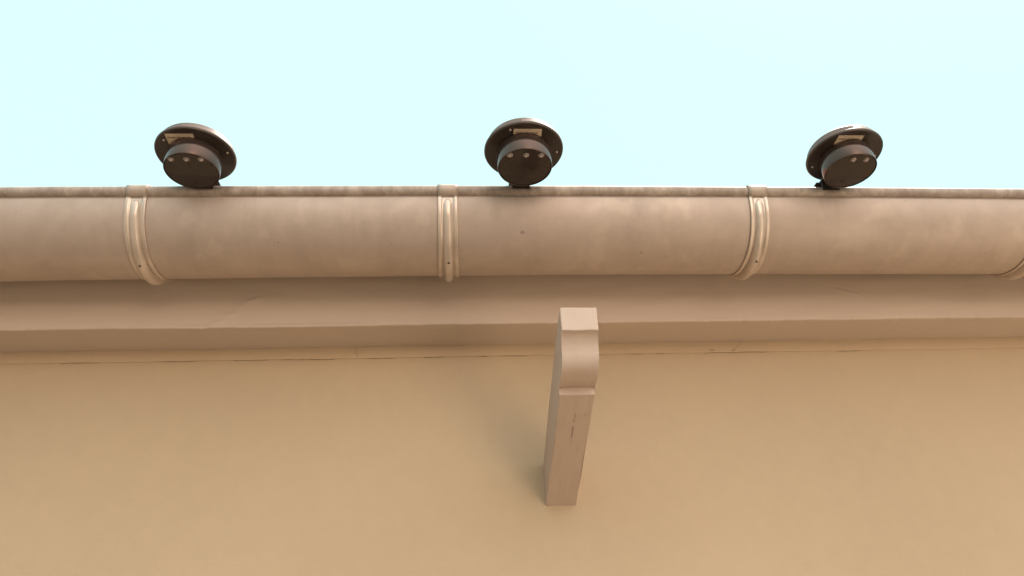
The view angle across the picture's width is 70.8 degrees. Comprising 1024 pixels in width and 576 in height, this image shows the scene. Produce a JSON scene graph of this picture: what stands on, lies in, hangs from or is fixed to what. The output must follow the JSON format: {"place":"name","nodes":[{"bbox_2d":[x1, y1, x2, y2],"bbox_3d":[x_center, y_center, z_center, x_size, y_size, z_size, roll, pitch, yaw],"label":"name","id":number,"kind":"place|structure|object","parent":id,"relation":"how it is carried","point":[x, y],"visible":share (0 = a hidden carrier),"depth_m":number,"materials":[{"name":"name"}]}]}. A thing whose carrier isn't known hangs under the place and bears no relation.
{"place":"outdoors","nodes":[
{"label":"outdoors","id":0,"kind":"place"},
{"bbox_2d":[0,0,1023,188],"label":"sky","id":1,"kind":"structure","parent":0,"point":[739,93],"materials":[{"name":"blue"}]},
{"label":"ground","id":2,"kind":"structure","parent":0,"visible":0},
{"bbox_2d":[0,274,1023,575],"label":"house","id":3,"kind":"structure","parent":2,"relation":"on","point":[812,424],"depth_m":1.10,"materials":[{"name":"paint"}]},
{"bbox_2d":[0,186,1023,281],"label":"gutter","id":4,"kind":"object","parent":3,"relation":"attached to","point":[61,233],"visible":0.96,"depth_m":1.03,"materials":[{"name":"metal"}]},
{"bbox_2d":[123,185,173,284],"bbox_3d":[-0.517,-0.061,1.036,0.034,0.105,0.163,-1,-29,-4],"label":"gutter bracket","id":5,"kind":"object","parent":4,"relation":"attached to","point":[142,264],"visible":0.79,"depth_m":0.98,"materials":[{"name":"metal"}]},
{"bbox_2d":[154,123,236,188],"bbox_3d":[-0.428,-0.170,0.973,0.104,0.049,0.112,-1,-34,-4],"label":"solar lamp","id":6,"kind":"object","parent":4,"relation":"attached to","point":[194,156],"visible":1,"depth_m":0.95,"materials":[{"name":"brown plastic"}]},
{"bbox_2d":[437,184,459,281],"bbox_3d":[-0.094,-0.066,1.067,0.034,0.105,0.163,-1,-29,-4],"label":"gutter bracket","id":7,"kind":"object","parent":4,"relation":"attached to","point":[448,264],"visible":0.98,"depth_m":1.01,"materials":[{"name":"metal"}]},
{"bbox_2d":[484,117,562,188],"bbox_3d":[0.016,-0.174,0.993,0.109,0.049,0.131,-1,-34,-4],"label":"solar lamp","id":8,"kind":"object","parent":4,"relation":"attached to","point":[523,153],"visible":1,"depth_m":0.96,"materials":[{"name":"brown plastic"}]},
{"bbox_2d":[726,185,769,279],"bbox_3d":[0.355,-0.069,1.098,0.034,0.105,0.163,-1,-29,-4],"label":"gutter bracket","id":9,"kind":"object","parent":4,"relation":"attached to","point":[759,232],"visible":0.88,"depth_m":1.05,"materials":[{"name":"metal"}]},
{"bbox_2d":[806,125,882,189],"bbox_3d":[0.476,-0.178,1.034,0.105,0.047,0.119,-1,-34,-4],"label":"solar lamp","id":10,"kind":"object","parent":4,"relation":"attached to","point":[842,157],"visible":0.99,"depth_m":1.01,"materials":[{"name":"brown plastic"}]},
{"bbox_2d":[988,259,1023,279],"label":"gutter bracket","id":11,"kind":"object","parent":4,"relation":"attached to","point":[1017,272],"visible":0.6,"depth_m":1.12,"materials":[{"name":"metal"}]},
{"bbox_2d":[543,308,598,505],"bbox_3d":[0.077,0.174,0.974,0.046,0.179,0.298,-1,-29,-4],"label":"eave bracket","id":12,"kind":"object","parent":3,"relation":"attached to","point":[575,372],"visible":1,"depth_m":0.92,"materials":[{"name":"paint"}]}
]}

